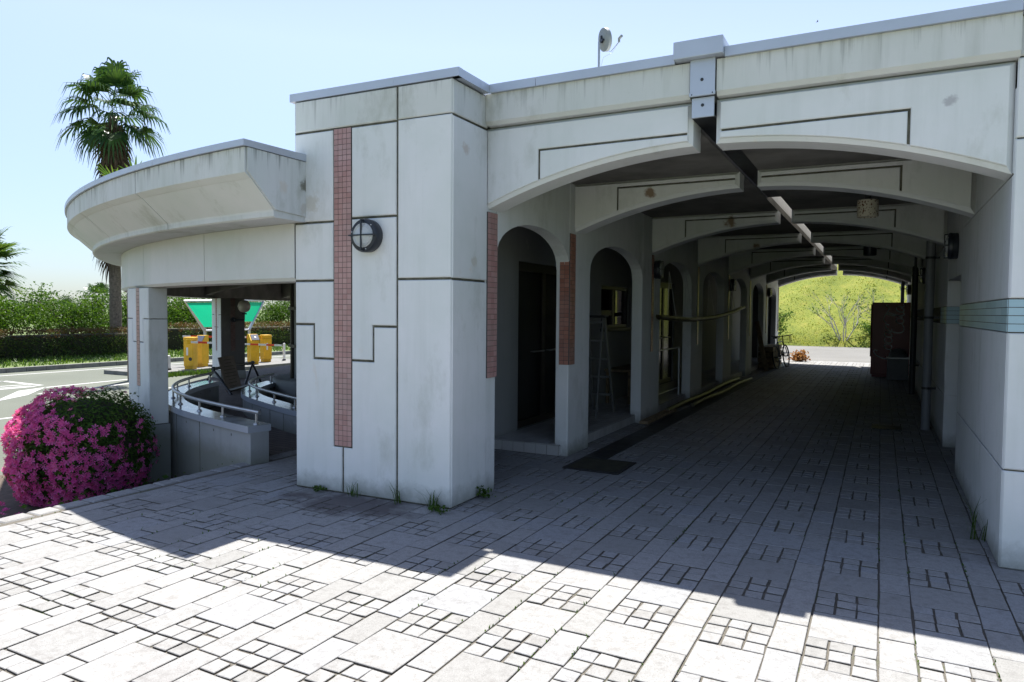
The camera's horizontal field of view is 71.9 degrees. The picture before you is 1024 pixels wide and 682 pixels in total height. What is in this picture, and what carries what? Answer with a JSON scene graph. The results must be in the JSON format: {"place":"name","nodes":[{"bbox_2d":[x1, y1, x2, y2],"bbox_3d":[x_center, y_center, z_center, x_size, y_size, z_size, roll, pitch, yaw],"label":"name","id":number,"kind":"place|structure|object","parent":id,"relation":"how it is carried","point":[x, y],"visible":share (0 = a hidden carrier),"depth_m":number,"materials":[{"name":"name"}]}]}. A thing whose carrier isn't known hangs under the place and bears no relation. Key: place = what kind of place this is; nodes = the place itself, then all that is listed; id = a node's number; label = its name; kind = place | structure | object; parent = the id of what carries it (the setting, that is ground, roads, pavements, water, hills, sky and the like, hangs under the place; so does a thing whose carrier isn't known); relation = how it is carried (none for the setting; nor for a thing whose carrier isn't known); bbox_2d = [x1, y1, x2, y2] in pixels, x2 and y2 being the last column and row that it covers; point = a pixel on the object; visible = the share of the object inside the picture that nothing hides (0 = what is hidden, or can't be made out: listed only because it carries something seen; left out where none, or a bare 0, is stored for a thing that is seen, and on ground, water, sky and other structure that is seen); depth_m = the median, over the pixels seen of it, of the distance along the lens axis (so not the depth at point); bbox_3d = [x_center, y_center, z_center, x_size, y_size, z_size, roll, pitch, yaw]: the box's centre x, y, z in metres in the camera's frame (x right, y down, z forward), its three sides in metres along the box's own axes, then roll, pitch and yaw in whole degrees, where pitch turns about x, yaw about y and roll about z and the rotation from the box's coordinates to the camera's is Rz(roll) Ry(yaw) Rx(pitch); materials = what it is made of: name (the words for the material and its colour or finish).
{"place":"outdoors","nodes":[
{"label":"outdoors","id":0,"kind":"place"},
{"bbox_2d":[0,475,173,517],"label":"garden soil","id":1,"kind":"structure","parent":0,"point":[7,498],"depth_m":7.41,"materials":[{"name":"brown soil"}]},
{"bbox_2d":[0,501,21,514],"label":"fallen petals","id":2,"kind":"object","parent":1,"relation":"on","point":[4,509],"visible":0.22,"depth_m":7.05,"materials":[{"name":"plant"}]},
{"bbox_2d":[0,385,160,507],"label":"azalea bush","id":3,"kind":"object","parent":1,"relation":"on","point":[72,449],"visible":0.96,"depth_m":7.27,"materials":[{"name":"pink plant"}]},
{"bbox_2d":[21,473,175,509],"bbox_3d":[-3.623,1.619,6.920,1.296,0.250,1.634,2,3,28],"label":"bed groundcover","id":4,"kind":"object","parent":1,"relation":"on","point":[112,490],"visible":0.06,"depth_m":7.02,"materials":[{"name":"green plant"}]},
{"bbox_2d":[168,372,270,477],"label":"curved wall","id":5,"kind":"structure","parent":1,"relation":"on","point":[203,437],"depth_m":7.80,"materials":[{"name":"concrete"}]},
{"bbox_2d":[0,354,289,474],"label":"asphalt lot","id":6,"kind":"structure","parent":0,"point":[42,379],"depth_m":19.46,"materials":[{"name":"grey asphalt"}]},
{"bbox_2d":[0,381,44,399],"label":"hatching","id":7,"kind":"object","parent":6,"relation":"on","point":[21,393],"visible":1,"depth_m":17.43,"materials":[{"name":"paint"}]},
{"bbox_2d":[46,379,127,387],"bbox_3d":[-9.982,0.996,23.307,0.150,0.001,11.095,1,3,21],"label":"lane line","id":8,"kind":"object","parent":6,"relation":"on","point":[87,383],"visible":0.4,"depth_m":19.18,"materials":[{"name":"paint"}]},
{"bbox_2d":[39,383,170,393],"bbox_3d":[-8.147,1.071,21.854,2.139,0.001,11.914,2,3,28],"label":"lane line","id":9,"kind":"object","parent":6,"relation":"on","point":[100,386],"visible":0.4,"depth_m":18.47,"materials":[{"name":"paint"}]},
{"bbox_2d":[95,156,141,380],"bbox_3d":[-10.708,-2.008,19.969,2.107,6.277,2.189,2,3,28],"label":"palm tree","id":10,"kind":"object","parent":6,"relation":"on","point":[106,173],"visible":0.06,"depth_m":19.55,"materials":[{"name":"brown plant"}]},
{"bbox_2d":[3,356,280,375],"bbox_3d":[-12.559,0.848,26.360,0.150,0.001,55.000,2,3,28],"label":"edge line","id":11,"kind":"object","parent":6,"relation":"on","point":[90,369],"visible":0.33,"depth_m":23.14,"materials":[{"name":"paint"}]},
{"bbox_2d":[104,365,211,375],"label":"road marking","id":12,"kind":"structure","parent":6,"relation":"on","point":[175,368],"depth_m":22.23,"materials":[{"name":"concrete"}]},
{"bbox_2d":[168,355,170,369],"bbox_3d":[-10.966,0.685,22.269,0.280,0.460,0.280,2,3,28],"label":"bollard","id":13,"kind":"object","parent":12,"relation":"on","point":[169,362],"visible":0.24,"depth_m":22.27,"materials":[{"name":"white metal"}]},
{"bbox_2d":[168,368,210,376],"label":"kerb grass","id":14,"kind":"structure","parent":12,"relation":"on","point":[193,372],"depth_m":21.81,"materials":[{"name":"green plant"}]},
{"bbox_2d":[197,335,208,366],"bbox_3d":[-10.435,0.335,23.689,0.300,1.050,0.392,1,2,11],"label":"ticket machine","id":15,"kind":"object","parent":12,"relation":"on","point":[203,355],"visible":0.61,"depth_m":23.59,"materials":[{"name":"yellow paint"}]},
{"bbox_2d":[64,138,306,481],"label":"round pavilion","id":16,"kind":"structure","parent":6,"relation":"on","point":[216,223],"depth_m":6.99,"materials":[{"name":"concrete"}]},
{"bbox_2d":[231,300,250,321],"bbox_3d":[-6.043,-0.666,15.767,0.436,0.500,0.285,2,3,28],"label":"globe lamp","id":17,"kind":"object","parent":16,"relation":"attached to","point":[244,306],"visible":1,"depth_m":15.66,"materials":[{"name":"white glass"}]},
{"bbox_2d":[206,358,289,369],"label":"exit island","id":18,"kind":"structure","parent":6,"relation":"on","point":[275,362],"depth_m":25.27,"materials":[{"name":"concrete"}]},
{"bbox_2d":[183,299,264,334],"bbox_3d":[-10.185,-0.369,25.382,0.357,2.319,3.530,2,3,28],"label":"entrance sign","id":19,"kind":"object","parent":18,"relation":"on","point":[202,314],"visible":0.54,"depth_m":24.61,"materials":[{"name":"teal metal"}]},
{"bbox_2d":[183,335,271,361],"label":"barrier gate","id":20,"kind":"structure","parent":18,"relation":"on","point":[265,353],"depth_m":25.99,"materials":[{"name":"yellow metal"}]},
{"bbox_2d":[247,334,259,363],"bbox_3d":[-9.147,0.288,24.943,0.300,1.060,0.392,-2,3,-40],"label":"ticket machine","id":21,"kind":"object","parent":18,"relation":"on","point":[253,353],"visible":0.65,"depth_m":24.83,"materials":[{"name":"yellow paint"}]},
{"bbox_2d":[282,343,285,360],"bbox_3d":[-8.677,0.412,26.855,0.100,0.660,0.100,2,3,28],"label":"bollard","id":22,"kind":"object","parent":18,"relation":"on","point":[283,359],"visible":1,"depth_m":26.82,"materials":[{"name":"white metal"}]},
{"bbox_2d":[241,373,296,434],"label":"curved wall","id":23,"kind":"structure","parent":6,"relation":"on","point":[276,413],"depth_m":9.56,"materials":[{"name":"concrete"}]},
{"bbox_2d":[0,331,289,367],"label":"verge","id":24,"kind":"structure","parent":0,"point":[88,361],"depth_m":25.50,"materials":[{"name":"green plant"}]},
{"bbox_2d":[0,226,30,304],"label":"palm tree","id":25,"kind":"object","parent":24,"relation":"on","point":[4,253],"visible":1,"depth_m":24.60,"materials":[{"name":"green plant"}]},
{"bbox_2d":[0,281,33,333],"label":"bush","id":26,"kind":"object","parent":24,"relation":"on","point":[8,309],"visible":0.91,"depth_m":29.32,"materials":[{"name":"green plant"}]},
{"bbox_2d":[0,298,48,335],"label":"bush","id":27,"kind":"object","parent":24,"relation":"on","point":[19,324],"visible":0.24,"depth_m":32.23,"materials":[{"name":"green plant"}]},
{"bbox_2d":[0,324,126,360],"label":"hedge","id":28,"kind":"object","parent":24,"relation":"on","point":[30,345],"visible":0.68,"depth_m":27.34,"materials":[{"name":"green plant"}]},
{"bbox_2d":[8,281,123,334],"bbox_3d":[-20.017,-1.088,31.568,4.650,3.271,4.777,2,3,28],"label":"bush","id":29,"kind":"object","parent":24,"relation":"on","point":[75,314],"visible":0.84,"depth_m":30.97,"materials":[{"name":"green plant"}]},
{"bbox_2d":[53,295,87,324],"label":"tree","id":30,"kind":"object","parent":24,"relation":"on","point":[66,299],"visible":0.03,"depth_m":49.86,"materials":[{"name":"green plant"}]},
{"bbox_2d":[75,282,108,314],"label":"palm tree","id":31,"kind":"object","parent":24,"relation":"on","point":[102,286],"visible":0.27,"depth_m":47.81,"materials":[{"name":"green plant"}]},
{"bbox_2d":[52,57,170,332],"bbox_3d":[-17.390,-5.751,30.712,4.585,12.654,4.566,-1,3,-29],"label":"palm tree","id":32,"kind":"object","parent":24,"relation":"on","point":[111,136],"visible":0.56,"depth_m":30.12,"materials":[{"name":"green plant"}]},
{"bbox_2d":[90,290,186,332],"bbox_3d":[-18.826,-1.408,35.298,3.936,3.621,4.261,1,2,12],"label":"bush","id":33,"kind":"object","parent":24,"relation":"on","point":[124,315],"visible":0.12,"depth_m":34.76,"materials":[{"name":"green plant"}]},
{"bbox_2d":[167,297,209,327],"bbox_3d":[-17.272,-1.332,38.015,4.763,3.260,5.552,2,3,28],"label":"bush","id":34,"kind":"object","parent":24,"relation":"on","point":[186,315],"visible":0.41,"depth_m":37.02,"materials":[{"name":"green plant"}]},
{"bbox_2d":[183,298,271,326],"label":"bush","id":35,"kind":"object","parent":24,"relation":"on","point":[256,320],"visible":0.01,"depth_m":41.89,"materials":[{"name":"green plant"}]},
{"bbox_2d":[168,319,289,350],"bbox_3d":[-12.315,-0.397,38.821,1.831,1.624,14.775,2,3,28],"label":"hedge","id":36,"kind":"object","parent":24,"relation":"on","point":[280,334],"visible":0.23,"depth_m":35.51,"materials":[{"name":"green plant"}]},
{"bbox_2d":[254,301,289,326],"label":"bush","id":37,"kind":"object","parent":24,"relation":"on","point":[281,311],"visible":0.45,"depth_m":43.86,"materials":[{"name":"green plant"}]},
{"bbox_2d":[8,309,289,331],"bbox_3d":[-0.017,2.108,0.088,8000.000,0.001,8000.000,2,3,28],"label":"ground","id":38,"kind":"structure","parent":0,"point":[123,312],"depth_m":101.40,"materials":[{"name":"plant"}]},
{"bbox_2d":[0,351,289,372],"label":"kerb","id":39,"kind":"structure","parent":38,"relation":"on","point":[59,367],"depth_m":23.97,"materials":[{"name":"concrete"}]},
{"bbox_2d":[168,365,296,455],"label":"pavilion floor","id":40,"kind":"structure","parent":0,"point":[280,440],"depth_m":11.57,"materials":[{"name":"concrete"}]},
{"bbox_2d":[218,356,241,391],"bbox_3d":[-5.416,0.623,13.549,0.197,0.651,0.595,1,2,5],"label":"leaning board","id":41,"kind":"object","parent":40,"relation":"on","point":[229,372],"visible":1,"depth_m":13.52,"materials":[{"name":"brown wood"}]},
{"bbox_2d":[206,361,261,394],"bbox_3d":[-5.541,0.689,13.934,0.749,0.506,2.353,0,2,-4],"label":"barricade","id":42,"kind":"object","parent":40,"relation":"on","point":[213,369],"visible":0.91,"depth_m":13.71,"materials":[{"name":"black paint"}]},
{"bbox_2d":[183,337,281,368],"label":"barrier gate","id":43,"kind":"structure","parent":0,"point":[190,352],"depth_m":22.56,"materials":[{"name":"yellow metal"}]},
{"bbox_2d":[0,0,1005,309],"label":"sky","id":44,"kind":"structure","parent":0,"point":[215,71],"materials":[{"name":"blue"}]},
{"bbox_2d":[0,360,1023,681],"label":"paving","id":45,"kind":"structure","parent":0,"point":[310,546],"depth_m":4.24,"materials":[{"name":"stone"}]},
{"bbox_2d":[313,484,326,491],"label":"weed","id":46,"kind":"object","parent":45,"relation":"on","point":[319,488],"visible":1,"depth_m":6.00,"materials":[{"name":"green plant"}]},
{"bbox_2d":[342,479,361,496],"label":"weed","id":47,"kind":"object","parent":45,"relation":"on","point":[352,491],"visible":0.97,"depth_m":5.88,"materials":[{"name":"green plant"}]},
{"bbox_2d":[389,481,400,504],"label":"weed","id":48,"kind":"object","parent":45,"relation":"on","point":[396,496],"visible":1,"depth_m":5.67,"materials":[{"name":"green plant"}]},
{"bbox_2d":[415,491,439,509],"bbox_3d":[-0.640,1.233,5.508,0.286,0.167,0.183,0,2,-4],"label":"weed","id":49,"kind":"object","parent":45,"relation":"on","point":[430,501],"visible":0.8,"depth_m":5.53,"materials":[{"name":"green plant"}]},
{"bbox_2d":[428,503,450,514],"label":"weed","id":50,"kind":"object","parent":45,"relation":"on","point":[437,507],"visible":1,"depth_m":5.41,"materials":[{"name":"green plant"}]},
{"bbox_2d":[476,485,495,497],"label":"weed","id":51,"kind":"object","parent":45,"relation":"on","point":[483,494],"visible":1,"depth_m":5.82,"materials":[{"name":"green plant"}]},
{"bbox_2d":[25,448,1001,681],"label":"joint moss","id":52,"kind":"object","parent":45,"relation":"on","point":[557,573],"visible":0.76,"depth_m":4.26,"materials":[{"name":"green plant"}]},
{"bbox_2d":[562,457,636,474],"bbox_3d":[0.888,1.252,7.114,0.580,0.014,0.580,2,3,28],"label":"door mat","id":53,"kind":"object","parent":45,"relation":"on","point":[607,466],"depth_m":7.06,"materials":[{"name":"black rubber"}]},
{"bbox_2d":[290,0,1023,570],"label":"arcade building","id":54,"kind":"structure","parent":45,"relation":"on","point":[528,226],"depth_m":5.81,"materials":[{"name":"paint"}]},
{"bbox_2d":[348,218,382,252],"bbox_3d":[-1.187,-0.853,5.704,0.272,0.272,0.130,2,3,28],"label":"wall lamp","id":55,"kind":"object","parent":54,"relation":"attached to","point":[366,235],"visible":1,"depth_m":5.66,"materials":[{"name":"black paint"}]},
{"bbox_2d":[517,261,556,428],"bbox_3d":[0.416,0.029,9.240,0.112,2.040,1.650,2,3,28],"label":"door","id":56,"kind":"structure","parent":54,"relation":"in","point":[537,282],"depth_m":9.11,"materials":[{"name":"brown metal"}]},
{"bbox_2d":[589,315,615,417],"bbox_3d":[1.184,0.330,9.963,0.337,1.390,0.778,2,3,28],"label":"stepladder","id":57,"kind":"object","parent":54,"relation":"on","point":[593,393],"visible":0.7,"depth_m":10.02,"materials":[{"name":"metal"}]},
{"bbox_2d":[598,27,622,66],"bbox_3d":[1.641,-4.840,11.992,0.453,0.960,0.303,2,3,28],"label":"satellite dish","id":58,"kind":"object","parent":54,"relation":"on","point":[605,40],"visible":0.82,"depth_m":11.96,"materials":[{"name":"metal"}]},
{"bbox_2d":[600,286,631,331],"bbox_3d":[1.672,-0.529,11.583,0.160,0.720,1.400,2,3,28],"label":"window","id":59,"kind":"structure","parent":54,"relation":"in","point":[614,300],"depth_m":11.71,"materials":[{"name":"black glass"}]},
{"bbox_2d":[604,364,630,404],"bbox_3d":[1.970,0.692,11.642,0.440,0.540,1.400,2,3,28],"label":"table","id":60,"kind":"object","parent":54,"relation":"on","point":[625,368],"visible":0.4,"depth_m":11.09,"materials":[{"name":"brown wood"}]},
{"bbox_2d":[653,260,664,278],"bbox_3d":[2.156,-1.043,10.317,0.123,0.272,0.272,2,3,28],"label":"wall lamp","id":61,"kind":"object","parent":54,"relation":"attached to","point":[658,267],"visible":1,"depth_m":10.24,"materials":[{"name":"black metal"}]},
{"bbox_2d":[659,282,672,383],"bbox_3d":[3.068,-0.161,14.310,0.112,2.040,1.300,2,3,28],"label":"door","id":62,"kind":"structure","parent":54,"relation":"in","point":[665,336],"depth_m":14.56,"materials":[{"name":"brown metal"}]},
{"bbox_2d":[658,346,679,394],"bbox_3d":[2.531,0.545,11.625,0.032,0.844,1.732,2,3,28],"label":"railing","id":63,"kind":"object","parent":54,"relation":"on","point":[677,387],"visible":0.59,"depth_m":12.36,"materials":[{"name":"silver metal"}]},
{"bbox_2d":[656,272,745,321],"bbox_3d":[3.733,-0.813,13.204,0.137,0.879,7.000,2,3,28],"label":"bamboo gutter","id":64,"kind":"object","parent":54,"relation":"hanging from","point":[686,319],"visible":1,"depth_m":11.86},
{"bbox_2d":[730,279,736,290],"bbox_3d":[4.856,-1.226,15.480,0.123,0.272,0.272,2,3,28],"label":"wall lamp","id":65,"kind":"object","parent":54,"relation":"attached to","point":[733,283],"visible":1,"depth_m":15.40,"materials":[{"name":"black metal"}]},
{"bbox_2d":[767,288,772,296],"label":"wall lamp","id":66,"kind":"object","parent":54,"relation":"attached to","point":[769,292],"visible":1,"depth_m":20.49,"materials":[{"name":"black metal"}]},
{"bbox_2d":[857,195,878,217],"bbox_3d":[3.810,-1.491,7.549,0.210,0.328,0.210,2,3,28],"label":"ceiling lamp","id":67,"kind":"object","parent":54,"relation":"hanging from","point":[867,206],"visible":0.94,"depth_m":7.47,"materials":[{"name":"white ceramic"}]},
{"bbox_2d":[863,246,876,255],"bbox_3d":[6.317,-1.674,12.441,0.210,0.328,0.210,2,3,28],"label":"ceiling lamp","id":68,"kind":"object","parent":54,"relation":"hanging from","point":[869,251],"visible":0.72,"depth_m":12.37,"materials":[{"name":"black metal"}]},
{"bbox_2d":[906,284,911,294],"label":"wall lamp","id":69,"kind":"object","parent":54,"relation":"attached to","point":[908,289],"visible":0.97,"depth_m":18.19,"materials":[{"name":"black metal"}]},
{"bbox_2d":[919,268,925,283],"bbox_3d":[6.853,-1.084,11.731,0.123,0.272,0.272,2,3,28],"label":"wall lamp","id":70,"kind":"object","parent":54,"relation":"attached to","point":[922,275],"visible":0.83,"depth_m":11.66,"materials":[{"name":"black metal"}]},
{"bbox_2d":[943,233,958,258],"bbox_3d":[4.514,-0.977,7.256,0.123,0.272,0.272,2,3,28],"label":"wall lamp","id":71,"kind":"object","parent":54,"relation":"attached to","point":[951,246],"visible":1,"depth_m":7.16,"materials":[{"name":"black metal"}]},
{"bbox_2d":[639,408,675,423],"bbox_3d":[2.149,1.094,10.321,0.120,0.040,1.500,2,3,28],"label":"floor plank","id":72,"kind":"object","parent":45,"relation":"on","point":[655,417],"visible":0.93,"depth_m":10.11,"materials":[{"name":"brown wood"}]},
{"bbox_2d":[584,362,787,458],"bbox_3d":[4.778,0.962,14.928,0.250,0.007,16.825,2,3,28],"label":"drain grating","id":73,"kind":"object","parent":45,"relation":"on","point":[618,446],"visible":0.78,"depth_m":9.57,"materials":[{"name":"metal"}]},
{"bbox_2d":[691,377,751,406],"bbox_3d":[4.283,0.960,14.055,0.067,0.091,5.601,2,3,28],"label":"bamboo pole","id":74,"kind":"object","parent":73,"relation":"on","point":[697,402],"visible":0.99,"depth_m":13.22,"materials":[{"name":"wood"}]},
{"bbox_2d":[664,377,739,409],"bbox_3d":[3.805,0.967,13.572,0.093,0.116,6.302,2,3,27],"label":"bamboo pole","id":75,"kind":"object","parent":45,"relation":"on","point":[696,397],"visible":0.94,"depth_m":12.75,"materials":[{"name":"wood"}]},
{"bbox_2d":[755,321,768,370],"bbox_3d":[6.697,0.147,18.916,0.394,1.360,0.073,1,2,7],"label":"leaning plank","id":76,"kind":"object","parent":45,"relation":"on","point":[761,345],"visible":1,"depth_m":18.90,"materials":[{"name":"brown wood"}]},
{"bbox_2d":[758,344,781,367],"bbox_3d":[7.519,0.426,20.529,0.400,0.600,1.900,2,3,28],"label":"wooden bench","id":77,"kind":"object","parent":45,"relation":"on","point":[769,349],"visible":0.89,"depth_m":19.76,"materials":[{"name":"brown wood"}]},
{"bbox_2d":[771,334,792,368],"bbox_3d":[7.705,0.291,20.270,0.590,0.985,1.712,2,3,28],"label":"bicycle","id":78,"kind":"object","parent":45,"relation":"on","point":[783,355],"visible":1,"depth_m":20.41,"materials":[{"name":"black metal"}]},
{"bbox_2d":[787,349,810,361],"bbox_3d":[9.361,0.479,23.015,0.670,0.428,0.615,0,2,-16],"label":"dry leaf heap","id":79,"kind":"object","parent":45,"relation":"on","point":[800,356],"visible":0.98,"depth_m":22.97,"materials":[{"name":"brown plant"}]},
{"bbox_2d":[872,424,901,430],"bbox_3d":[5.118,1.182,9.636,0.360,0.013,0.370,2,3,28],"label":"drain cover","id":80,"kind":"object","parent":45,"relation":"on","point":[887,427],"visible":1,"depth_m":9.60,"materials":[{"name":"metal"}]},
{"bbox_2d":[870,302,910,376],"bbox_3d":[9.479,-0.036,17.708,0.862,1.850,0.752,2,3,28],"label":"vending machine","id":81,"kind":"object","parent":45,"relation":"on","point":[890,327],"visible":0.89,"depth_m":17.40,"materials":[{"name":"red paint"}]},
{"bbox_2d":[886,349,908,380],"bbox_3d":[9.184,0.552,16.806,0.470,0.745,0.430,2,3,28],"label":"litter bin","id":82,"kind":"object","parent":45,"relation":"on","point":[897,364],"visible":0.98,"depth_m":16.64,"materials":[{"name":"grey plastic"}]},
{"bbox_2d":[959,493,987,541],"bbox_3d":[3.178,1.183,4.804,0.372,0.388,0.266,0,2,0],"label":"weed","id":83,"kind":"object","parent":45,"relation":"on","point":[974,528],"visible":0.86,"depth_m":4.86,"materials":[{"name":"green plant"}]},
{"bbox_2d":[780,345,870,362],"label":"road","id":84,"kind":"structure","parent":0,"point":[842,354],"depth_m":27.80,"materials":[{"name":"grey asphalt"}]},
{"bbox_2d":[778,264,906,347],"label":"hillside","id":85,"kind":"structure","parent":0,"point":[840,284],"depth_m":36.12,"materials":[{"name":"green plant"}]},
{"bbox_2d":[778,307,794,334],"bbox_3d":[10.623,-0.542,28.814,1.577,1.983,1.828,0,3,-19],"label":"bank shrub","id":86,"kind":"object","parent":85,"relation":"on","point":[780,324],"visible":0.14,"depth_m":28.52,"materials":[{"name":"green plant"}]},
{"bbox_2d":[804,285,870,340],"bbox_3d":[15.570,-1.230,33.811,2.963,2.923,2.281,2,3,28],"label":"bare tree","id":87,"kind":"object","parent":85,"relation":"on","point":[844,319],"visible":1,"depth_m":33.85,"materials":[{"name":"green plant"}]},
{"bbox_2d":[852,320,870,334],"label":"bank shrub","id":88,"kind":"object","parent":85,"relation":"on","point":[866,325],"visible":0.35,"depth_m":33.22,"materials":[{"name":"green plant"}]},
{"bbox_2d":[856,285,906,319],"bbox_3d":[17.409,-1.488,33.098,2.594,2.836,1.620,2,3,28],"label":"bare tree","id":89,"kind":"object","parent":85,"relation":"on","point":[873,299],"visible":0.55,"depth_m":33.38,"materials":[{"name":"green plant"}]}
]}

